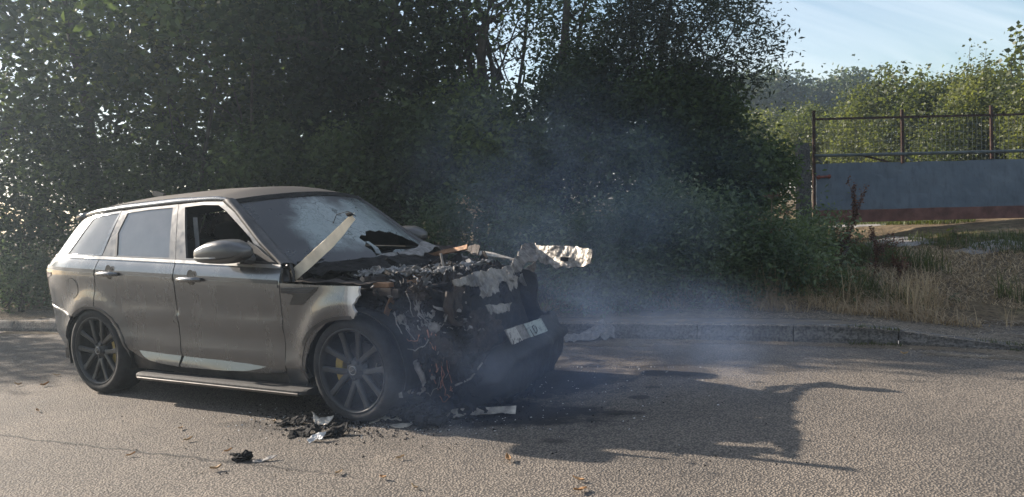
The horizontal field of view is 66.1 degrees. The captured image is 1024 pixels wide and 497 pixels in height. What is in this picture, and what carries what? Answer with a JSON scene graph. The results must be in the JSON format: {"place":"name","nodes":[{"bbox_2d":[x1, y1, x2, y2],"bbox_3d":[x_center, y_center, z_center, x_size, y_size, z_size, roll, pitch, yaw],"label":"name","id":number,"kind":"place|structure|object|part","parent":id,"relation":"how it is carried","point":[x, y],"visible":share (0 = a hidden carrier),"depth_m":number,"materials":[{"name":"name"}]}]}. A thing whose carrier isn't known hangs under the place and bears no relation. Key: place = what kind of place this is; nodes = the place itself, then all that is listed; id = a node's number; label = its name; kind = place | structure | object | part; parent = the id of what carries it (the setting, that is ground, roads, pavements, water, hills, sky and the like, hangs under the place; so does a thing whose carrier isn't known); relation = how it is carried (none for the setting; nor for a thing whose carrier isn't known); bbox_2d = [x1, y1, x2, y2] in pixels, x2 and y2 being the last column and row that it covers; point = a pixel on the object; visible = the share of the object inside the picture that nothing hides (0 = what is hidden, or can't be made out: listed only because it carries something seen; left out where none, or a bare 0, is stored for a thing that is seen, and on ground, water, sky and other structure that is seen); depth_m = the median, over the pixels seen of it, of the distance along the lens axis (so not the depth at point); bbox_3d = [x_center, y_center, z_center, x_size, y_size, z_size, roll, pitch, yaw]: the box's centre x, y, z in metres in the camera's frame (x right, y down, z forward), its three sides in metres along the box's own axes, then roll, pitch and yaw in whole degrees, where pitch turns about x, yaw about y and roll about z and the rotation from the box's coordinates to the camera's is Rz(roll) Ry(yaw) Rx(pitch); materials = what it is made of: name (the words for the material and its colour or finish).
{"place":"outdoors","nodes":[
{"label":"outdoors","id":0,"kind":"place"},
{"bbox_2d":[0,331,1023,496],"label":"road","id":1,"kind":"structure","parent":0,"point":[912,423],"depth_m":5.00,"materials":[{"name":"grey asphalt"}]},
{"bbox_2d":[210,464,221,468],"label":"fallen leaf","id":2,"kind":"object","parent":1,"relation":"on","point":[215,467],"visible":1,"depth_m":4.59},
{"bbox_2d":[231,450,252,461],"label":"charred clump","id":3,"kind":"object","parent":1,"relation":"on","point":[245,455],"visible":1,"depth_m":4.75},
{"bbox_2d":[252,455,276,462],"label":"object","id":4,"kind":"object","parent":1,"relation":"on","point":[265,459],"visible":1,"depth_m":4.72,"materials":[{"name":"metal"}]},
{"bbox_2d":[278,414,308,425],"bbox_3d":[-1.538,1.207,5.537,0.218,0.066,0.124,-3,3,0],"label":"melted scrap","id":5,"kind":"object","parent":1,"relation":"on","point":[298,420],"visible":1,"depth_m":5.54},
{"bbox_2d":[287,423,323,438],"bbox_3d":[-1.380,1.221,5.253,0.234,0.077,0.150,-3,3,0],"label":"melted scrap","id":6,"kind":"object","parent":1,"relation":"on","point":[301,432],"visible":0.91,"depth_m":5.24,"materials":[{"name":"grey metal"}]},
{"bbox_2d":[307,432,325,442],"bbox_3d":[-1.268,1.223,5.093,0.117,0.054,0.080,-3,3,0],"label":"plastic fragment","id":7,"kind":"object","parent":1,"relation":"on","point":[318,435],"visible":1,"depth_m":5.09,"materials":[{"name":"white plastic"}]},
{"bbox_2d":[46,186,592,428],"bbox_3d":[-1.942,0.306,6.976,4.952,1.839,2.441,-1,3,30],"label":"burnt car","id":8,"kind":"object","parent":1,"relation":"on","point":[354,307],"visible":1,"depth_m":6.01,"materials":[{"name":"grey paint"}]},
{"bbox_3d":[-3.833,-0.128,7.074,1.016,0.378,0.235,-1,4,38],"label":"window frame","id":9,"kind":"part","parent":8,"relation":"part of","materials":[{"name":"grey paint"}]},
{"bbox_3d":[-3.143,0.525,6.556,1.072,0.897,0.162,-1,3,30],"label":"rear door","id":10,"kind":"part","parent":8,"relation":"part of","materials":[{"name":"grey paint"}]},
{"bbox_3d":[-3.083,-0.131,6.610,0.962,0.444,0.179,-1,3,30],"label":"window frame","id":11,"kind":"part","parent":8,"relation":"part of","materials":[{"name":"silver metal"}]},
{"bbox_3d":[-3.020,-0.245,8.496,1.016,0.378,0.235,-2,3,21],"label":"window frame","id":12,"kind":"part","parent":8,"relation":"part of","materials":[{"name":"grey paint"}]},
{"bbox_3d":[-2.221,-0.129,6.122,1.251,0.500,0.190,-1,3,30],"label":"window frame","id":13,"kind":"part","parent":8,"relation":"part of","materials":[{"name":"silver metal"}]},
{"bbox_3d":[-2.187,0.526,6.008,1.208,0.852,0.162,-1,3,30],"label":"front door","id":14,"kind":"part","parent":8,"relation":"part of","materials":[{"name":"grey paint"}]},
{"bbox_3d":[-1.237,0.390,7.669,1.208,0.852,0.095,-1,3,30],"label":"front door","id":15,"kind":"part","parent":8,"relation":"part of","materials":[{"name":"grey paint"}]},
{"bbox_3d":[-1.382,-0.250,7.589,1.251,0.500,0.190,-1,3,30],"label":"window frame","id":16,"kind":"part","parent":8,"relation":"part of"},
{"bbox_2d":[311,411,333,424],"bbox_3d":[-1.330,1.184,5.477,0.162,0.088,0.069,-3,3,7],"label":"plastic fragment","id":17,"kind":"object","parent":1,"relation":"on","point":[323,420],"visible":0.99,"depth_m":5.48,"materials":[{"name":"plastic"}]},
{"bbox_2d":[318,422,347,439],"bbox_3d":[-1.187,1.203,5.203,0.213,0.080,0.127,-4,3,-17],"label":"melted scrap","id":18,"kind":"object","parent":1,"relation":"on","point":[337,431],"visible":0.84,"depth_m":5.20,"materials":[{"name":"grey metal"}]},
{"bbox_2d":[320,413,360,426],"bbox_3d":[-1.167,1.185,5.474,0.362,0.092,0.127,-3,3,0],"label":"melted scrap","id":19,"kind":"object","parent":1,"relation":"on","point":[338,419],"visible":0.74,"depth_m":5.46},
{"bbox_2d":[369,415,401,423],"bbox_3d":[-0.891,1.161,5.501,0.254,0.098,0.154,-3,3,0],"label":"panel fragment","id":20,"kind":"object","parent":1,"relation":"on","point":[385,417],"visible":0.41,"depth_m":5.45,"materials":[{"name":"metal"}]},
{"bbox_2d":[389,423,412,427],"bbox_3d":[-0.749,1.197,5.314,0.161,0.019,0.068,-3,3,-6],"label":"panel fragment","id":21,"kind":"object","parent":1,"relation":"on","point":[401,425],"visible":1,"depth_m":5.32,"materials":[{"name":"metal"}]},
{"bbox_2d":[187,366,718,457],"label":"ash crumbs","id":22,"kind":"object","parent":1,"relation":"on","point":[449,421],"visible":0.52,"depth_m":5.45,"materials":[{"name":"black"}]},
{"bbox_2d":[447,406,515,417],"bbox_3d":[-0.222,1.141,5.479,0.510,0.067,0.056,-3,3,2],"label":"trim fragment","id":23,"kind":"object","parent":1,"relation":"on","point":[503,409],"depth_m":5.47,"materials":[{"name":"metal"}]},
{"bbox_2d":[121,373,868,475],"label":"burnt crumbs","id":24,"kind":"object","parent":1,"relation":"on","point":[302,414],"visible":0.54,"depth_m":5.36,"materials":[{"name":"black"}]},
{"bbox_2d":[0,319,1023,350],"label":"kerb","id":25,"kind":"structure","parent":1,"relation":"on","point":[803,333],"depth_m":7.74,"materials":[{"name":"concrete"}]},
{"bbox_2d":[0,319,1023,361],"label":"straw litter","id":26,"kind":"object","parent":1,"relation":"on","point":[620,342],"visible":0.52,"depth_m":7.53,"materials":[{"name":"beige plant"}]},
{"bbox_2d":[573,486,588,489],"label":"fallen leaf","id":27,"kind":"object","parent":1,"relation":"on","point":[582,488],"visible":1,"depth_m":3.94,"materials":[{"name":"orange plant"}]},
{"bbox_2d":[564,319,615,342],"bbox_3d":[0.800,0.873,8.297,0.575,0.203,0.204,-3,3,-6],"label":"melted sheet","id":28,"kind":"object","parent":1,"relation":"on","point":[604,330],"visible":0.95,"depth_m":8.30,"materials":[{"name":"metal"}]},
{"bbox_2d":[846,323,1023,351],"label":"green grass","id":29,"kind":"structure","parent":1,"relation":"on","point":[1013,349],"depth_m":7.22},
{"bbox_2d":[0,187,1023,326],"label":"verge","id":30,"kind":"structure","parent":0,"point":[992,226],"depth_m":9.81,"materials":[{"name":"plant"}]},
{"bbox_2d":[0,225,64,312],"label":"bramble clump","id":31,"kind":"object","parent":30,"relation":"on","point":[21,284],"visible":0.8,"depth_m":12.86,"materials":[{"name":"green plant"}]},
{"bbox_2d":[0,153,86,305],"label":"dark shrub","id":32,"kind":"object","parent":30,"relation":"on","point":[11,226],"visible":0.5,"depth_m":13.61,"materials":[{"name":"green plant"}]},
{"bbox_2d":[0,0,93,234],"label":"broadleaf tree","id":33,"kind":"object","parent":30,"relation":"on","point":[7,129],"visible":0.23,"depth_m":14.81,"materials":[{"name":"green plant"}]},
{"bbox_2d":[0,109,156,256],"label":"dark shrub","id":34,"kind":"object","parent":30,"relation":"on","point":[81,188],"visible":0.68,"depth_m":13.75,"materials":[{"name":"green plant"}]},
{"bbox_2d":[0,0,215,250],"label":"broadleaf tree","id":35,"kind":"object","parent":30,"relation":"on","point":[96,118],"visible":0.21,"depth_m":14.69,"materials":[{"name":"green plant"}]},
{"bbox_2d":[0,0,306,220],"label":"broadleaf tree","id":36,"kind":"object","parent":30,"relation":"on","point":[125,89],"visible":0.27,"depth_m":13.73,"materials":[{"name":"green plant"}]},
{"bbox_2d":[91,111,239,226],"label":"dark shrub","id":37,"kind":"object","parent":30,"relation":"on","point":[166,181],"visible":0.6,"depth_m":13.17,"materials":[{"name":"green plant"}]},
{"bbox_2d":[75,0,293,234],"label":"hazel tree","id":38,"kind":"object","parent":30,"relation":"on","point":[188,96],"visible":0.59,"depth_m":12.43,"materials":[{"name":"green plant"}]},
{"bbox_2d":[0,0,401,186],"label":"broadleaf tree","id":39,"kind":"object","parent":30,"relation":"on","point":[33,90],"visible":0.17,"depth_m":12.80,"materials":[{"name":"green plant"}]},
{"bbox_2d":[192,105,322,211],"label":"dark shrub","id":40,"kind":"object","parent":30,"relation":"on","point":[258,173],"visible":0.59,"depth_m":12.48,"materials":[{"name":"green plant"}]},
{"bbox_2d":[54,0,477,226],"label":"broadleaf tree","id":41,"kind":"object","parent":30,"relation":"on","point":[298,92],"visible":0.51,"depth_m":13.01,"materials":[{"name":"green plant"}]},
{"bbox_2d":[286,111,425,225],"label":"dark shrub","id":42,"kind":"object","parent":30,"relation":"on","point":[340,167],"visible":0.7,"depth_m":11.93,"materials":[{"name":"green plant"}]},
{"bbox_2d":[276,0,521,240],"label":"broadleaf tree","id":43,"kind":"object","parent":30,"relation":"on","point":[415,32],"visible":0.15,"depth_m":13.68,"materials":[{"name":"green plant"}]},
{"bbox_2d":[345,85,478,256],"bbox_3d":[-1.434,-0.959,12.460,2.053,3.346,2.603,-5,4,-35],"label":"dark shrub","id":44,"kind":"object","parent":30,"relation":"on","point":[411,142],"visible":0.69,"depth_m":11.77,"materials":[{"name":"green plant"}]},
{"bbox_2d":[382,169,520,260],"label":"bramble clump","id":45,"kind":"object","parent":30,"relation":"on","point":[451,233],"visible":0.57,"depth_m":10.37,"materials":[{"name":"green plant"}]},
{"bbox_2d":[456,195,473,255],"bbox_3d":[-0.610,0.044,10.427,0.306,1.499,0.259,-5,4,-36],"label":"hemp agrimony","id":46,"kind":"object","parent":30,"relation":"on","point":[463,202],"visible":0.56,"depth_m":10.34,"materials":[{"name":"green plant"}]},
{"bbox_2d":[458,203,484,244],"bbox_3d":[-0.486,0.094,10.287,0.360,1.370,0.226,-6,4,-40],"label":"hemp agrimony","id":47,"kind":"object","parent":30,"relation":"on","point":[470,210],"visible":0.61,"depth_m":10.27,"materials":[{"name":"green plant"}]},
{"bbox_2d":[5,260,938,311],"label":"green grass","id":48,"kind":"structure","parent":30,"relation":"on","point":[852,294],"depth_m":9.10,"materials":[{"name":"green plant"}]},
{"bbox_2d":[401,57,566,268],"bbox_3d":[-0.489,-1.240,12.112,2.504,3.499,3.342,-3,3,0],"label":"dark shrub","id":49,"kind":"object","parent":30,"relation":"on","point":[479,118],"visible":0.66,"depth_m":11.55,"materials":[{"name":"green plant"}]},
{"bbox_2d":[400,0,582,252],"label":"many stemmed tree","id":50,"kind":"object","parent":30,"relation":"on","point":[482,42],"visible":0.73,"depth_m":13.40,"materials":[{"name":"green plant"}]},
{"bbox_2d":[461,177,610,305],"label":"bramble clump","id":51,"kind":"object","parent":30,"relation":"on","point":[533,233],"visible":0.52,"depth_m":9.84,"materials":[{"name":"green plant"}]},
{"bbox_2d":[488,28,639,268],"bbox_3d":[0.902,-1.441,11.841,2.068,3.685,3.385,-2,3,26],"label":"dark shrub","id":52,"kind":"object","parent":30,"relation":"on","point":[562,144],"visible":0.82,"depth_m":11.24,"materials":[{"name":"green plant"}]},
{"bbox_2d":[489,0,652,226],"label":"ash tree","id":53,"kind":"object","parent":30,"relation":"on","point":[568,14],"visible":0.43,"depth_m":12.47,"materials":[{"name":"green plant"}]},
{"bbox_2d":[531,176,706,317],"bbox_3d":[1.270,-0.097,9.703,2.215,1.866,2.304,-3,3,0],"label":"bramble clump","id":54,"kind":"object","parent":30,"relation":"on","point":[601,264],"visible":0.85,"depth_m":9.31,"materials":[{"name":"green plant"}]},
{"bbox_2d":[567,38,767,258],"bbox_3d":[2.335,-1.343,11.365,3.342,3.341,2.458,-5,4,-39],"label":"dark shrub","id":55,"kind":"object","parent":30,"relation":"on","point":[639,142],"visible":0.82,"depth_m":10.88,"materials":[{"name":"green plant"}]},
{"bbox_2d":[591,160,751,313],"bbox_3d":[1.975,-0.123,9.678,2.082,1.932,2.425,-3,3,0],"label":"bramble clump","id":56,"kind":"object","parent":30,"relation":"on","point":[676,207],"visible":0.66,"depth_m":9.38,"materials":[{"name":"green plant"}]},
{"bbox_2d":[581,0,804,212],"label":"willow tree","id":57,"kind":"object","parent":30,"relation":"on","point":[663,23],"visible":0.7,"depth_m":11.47,"materials":[{"name":"green plant"}]},
{"bbox_2d":[639,107,826,258],"bbox_3d":[3.020,-0.816,11.085,2.663,2.220,2.166,-3,3,0],"label":"dark shrub","id":58,"kind":"object","parent":30,"relation":"on","point":[772,164],"visible":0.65,"depth_m":10.68,"materials":[{"name":"green plant"}]},
{"bbox_2d":[639,167,846,312],"bbox_3d":[2.683,-0.147,9.375,2.386,1.640,2.154,-3,3,0],"label":"bramble clump","id":59,"kind":"object","parent":30,"relation":"on","point":[746,259],"visible":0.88,"depth_m":9.07,"materials":[{"name":"green plant"}]},
{"bbox_2d":[719,60,788,123],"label":"tree","id":60,"kind":"object","parent":30,"relation":"on","point":[765,102],"visible":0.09,"depth_m":55.72,"materials":[{"name":"green plant"}]},
{"bbox_2d":[537,277,1006,327],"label":"dry grass","id":61,"kind":"structure","parent":30,"relation":"on","point":[896,310],"depth_m":8.51,"materials":[{"name":"plant"}]},
{"bbox_2d":[750,193,793,253],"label":"dead hogweed","id":62,"kind":"object","parent":30,"relation":"on","point":[772,197],"visible":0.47,"depth_m":9.56,"materials":[{"name":"brown plant"}]},
{"bbox_2d":[719,98,826,185],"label":"hedge bush","id":63,"kind":"object","parent":30,"relation":"on","point":[770,123],"visible":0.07,"depth_m":27.39,"materials":[{"name":"green plant"}]},
{"bbox_2d":[743,60,818,122],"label":"tree","id":64,"kind":"object","parent":30,"relation":"on","point":[797,90],"visible":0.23,"depth_m":59.91,"materials":[{"name":"green plant"}]},
{"bbox_2d":[795,143,811,228],"bbox_3d":[4.548,-0.861,12.284,0.200,1.550,0.194,-3,3,0],"label":"concrete post","id":65,"kind":"object","parent":30,"relation":"on","point":[805,151],"visible":0.44,"depth_m":12.19,"materials":[{"name":"grey concrete"}]},
{"bbox_2d":[727,184,894,300],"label":"bramble clump","id":66,"kind":"object","parent":30,"relation":"on","point":[815,231],"visible":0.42,"depth_m":9.86,"materials":[{"name":"green plant"}]},
{"bbox_2d":[801,73,832,105],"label":"tree","id":67,"kind":"object","parent":30,"relation":"on","point":[815,86],"visible":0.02,"depth_m":64.45,"materials":[{"name":"green plant"}]},
{"bbox_2d":[764,94,870,192],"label":"hedge bush","id":68,"kind":"object","parent":30,"relation":"on","point":[802,124],"visible":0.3,"depth_m":24.32,"materials":[{"name":"green plant"}]},
{"bbox_2d":[809,54,889,121],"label":"tree","id":69,"kind":"object","parent":30,"relation":"on","point":[827,94],"visible":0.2,"depth_m":58.04,"materials":[{"name":"green plant"}]},
{"bbox_2d":[833,223,871,260],"bbox_3d":[4.476,0.030,10.369,0.519,0.730,0.156,-2,3,21],"label":"dead dock","id":70,"kind":"object","parent":30,"relation":"on","point":[846,242],"visible":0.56,"depth_m":10.38,"materials":[{"name":"brown plant"}]},
{"bbox_2d":[682,217,1023,256],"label":"green grass","id":71,"kind":"structure","parent":30,"relation":"on","point":[974,236],"depth_m":11.28,"materials":[{"name":"green plant"}]},
{"bbox_2d":[845,175,868,262],"bbox_3d":[4.655,-0.321,10.602,0.292,1.332,0.249,-3,3,0],"label":"dead dock","id":72,"kind":"object","parent":30,"relation":"on","point":[855,214],"visible":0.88,"depth_m":10.58,"materials":[{"name":"brown plant"}]},
{"bbox_2d":[829,223,885,227],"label":"gravel track","id":73,"kind":"structure","parent":30,"relation":"on","point":[860,225],"depth_m":13.88,"materials":[{"name":"beige gravel"}]},
{"bbox_2d":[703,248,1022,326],"bbox_3d":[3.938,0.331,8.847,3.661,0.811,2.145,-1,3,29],"label":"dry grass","id":74,"kind":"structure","parent":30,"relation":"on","point":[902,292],"depth_m":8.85,"materials":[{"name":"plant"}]},
{"bbox_2d":[810,62,961,209],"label":"hedge bush","id":75,"kind":"object","parent":30,"relation":"on","point":[875,139],"visible":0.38,"depth_m":20.40,"materials":[{"name":"green plant"}]},
{"bbox_2d":[866,65,890,110],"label":"hazel shoot","id":76,"kind":"object","parent":75,"relation":"on","point":[875,83],"visible":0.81,"depth_m":20.26,"materials":[{"name":"green plant"}]},
{"bbox_2d":[878,62,901,107],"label":"hazel shoot","id":77,"kind":"object","parent":75,"relation":"on","point":[888,72],"visible":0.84,"depth_m":19.86,"materials":[{"name":"green plant"}]},
{"bbox_2d":[891,60,913,115],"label":"hazel shoot","id":78,"kind":"object","parent":75,"relation":"on","point":[905,68],"visible":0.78,"depth_m":19.49,"materials":[{"name":"green plant"}]},
{"bbox_2d":[908,63,936,105],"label":"hazel shoot","id":79,"kind":"object","parent":75,"relation":"on","point":[920,74],"visible":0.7,"depth_m":19.04,"materials":[{"name":"green plant"}]},
{"bbox_2d":[868,221,904,276],"bbox_3d":[4.676,0.056,9.824,0.420,0.810,0.350,-2,3,27],"label":"dead dock","id":80,"kind":"object","parent":30,"relation":"on","point":[877,252],"visible":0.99,"depth_m":9.87,"materials":[{"name":"brown plant"}]},
{"bbox_2d":[868,252,911,287],"bbox_3d":[4.578,0.294,9.517,0.461,0.513,0.302,-1,3,31],"label":"dead dock","id":81,"kind":"object","parent":30,"relation":"on","point":[901,263],"visible":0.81,"depth_m":9.43,"materials":[{"name":"brown plant"}]},
{"bbox_2d":[865,236,933,246],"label":"chalk track","id":82,"kind":"structure","parent":30,"relation":"on","point":[907,241],"depth_m":11.86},
{"bbox_2d":[794,227,1023,302],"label":"green grass","id":83,"kind":"structure","parent":30,"relation":"on","point":[866,251],"depth_m":10.01,"materials":[{"name":"green plant"}]},
{"bbox_2d":[812,105,1023,222],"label":"fence","id":84,"kind":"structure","parent":30,"relation":"on","point":[990,188],"depth_m":12.78,"materials":[{"name":"metal"}]},
{"bbox_2d":[941,226,961,237],"bbox_3d":[6.545,-0.167,11.647,0.312,0.350,0.315,-6,4,-41],"label":"burdock","id":85,"kind":"object","parent":30,"relation":"on","point":[949,229],"visible":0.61,"depth_m":11.62,"materials":[{"name":"green plant"}]},
{"bbox_2d":[885,52,1023,161],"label":"hedge bush","id":86,"kind":"object","parent":30,"relation":"on","point":[970,101],"visible":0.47,"depth_m":17.37,"materials":[{"name":"green plant"}]},
{"bbox_2d":[958,38,980,79],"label":"hazel shoot","id":87,"kind":"object","parent":86,"relation":"on","point":[959,58],"visible":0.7,"depth_m":17.63,"materials":[{"name":"green plant"}]},
{"bbox_2d":[973,39,1001,92],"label":"hazel shoot","id":88,"kind":"object","parent":86,"relation":"on","point":[984,66],"visible":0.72,"depth_m":17.20,"materials":[{"name":"green plant"}]},
{"bbox_2d":[954,239,1023,253],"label":"chalk track","id":89,"kind":"structure","parent":30,"relation":"on","point":[970,251],"depth_m":10.69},
{"bbox_2d":[978,60,1023,158],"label":"hedge bush","id":90,"kind":"object","parent":30,"relation":"on","point":[1018,102],"visible":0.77,"depth_m":15.76,"materials":[{"name":"green plant"}]},
{"bbox_2d":[996,20,1023,87],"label":"hazel shoot","id":91,"kind":"object","parent":90,"relation":"on","point":[1007,50],"visible":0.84,"depth_m":16.39,"materials":[{"name":"green plant"}]},
{"bbox_2d":[1002,31,1023,83],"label":"hazel shoot","id":92,"kind":"object","parent":90,"relation":"on","point":[1018,51],"visible":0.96,"depth_m":16.12,"materials":[{"name":"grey plant"}]},
{"bbox_2d":[0,305,1023,348],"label":"pavement","id":93,"kind":"structure","parent":0,"point":[678,319],"depth_m":8.34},
{"bbox_2d":[0,304,1023,343],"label":"straw litter","id":94,"kind":"object","parent":93,"relation":"on","point":[880,322],"visible":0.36,"depth_m":8.11,"materials":[{"name":"beige plant"}]},
{"bbox_2d":[0,0,1023,343],"label":"sky","id":95,"kind":"structure","parent":0,"point":[878,32],"materials":[{"name":"blue"}]}
]}

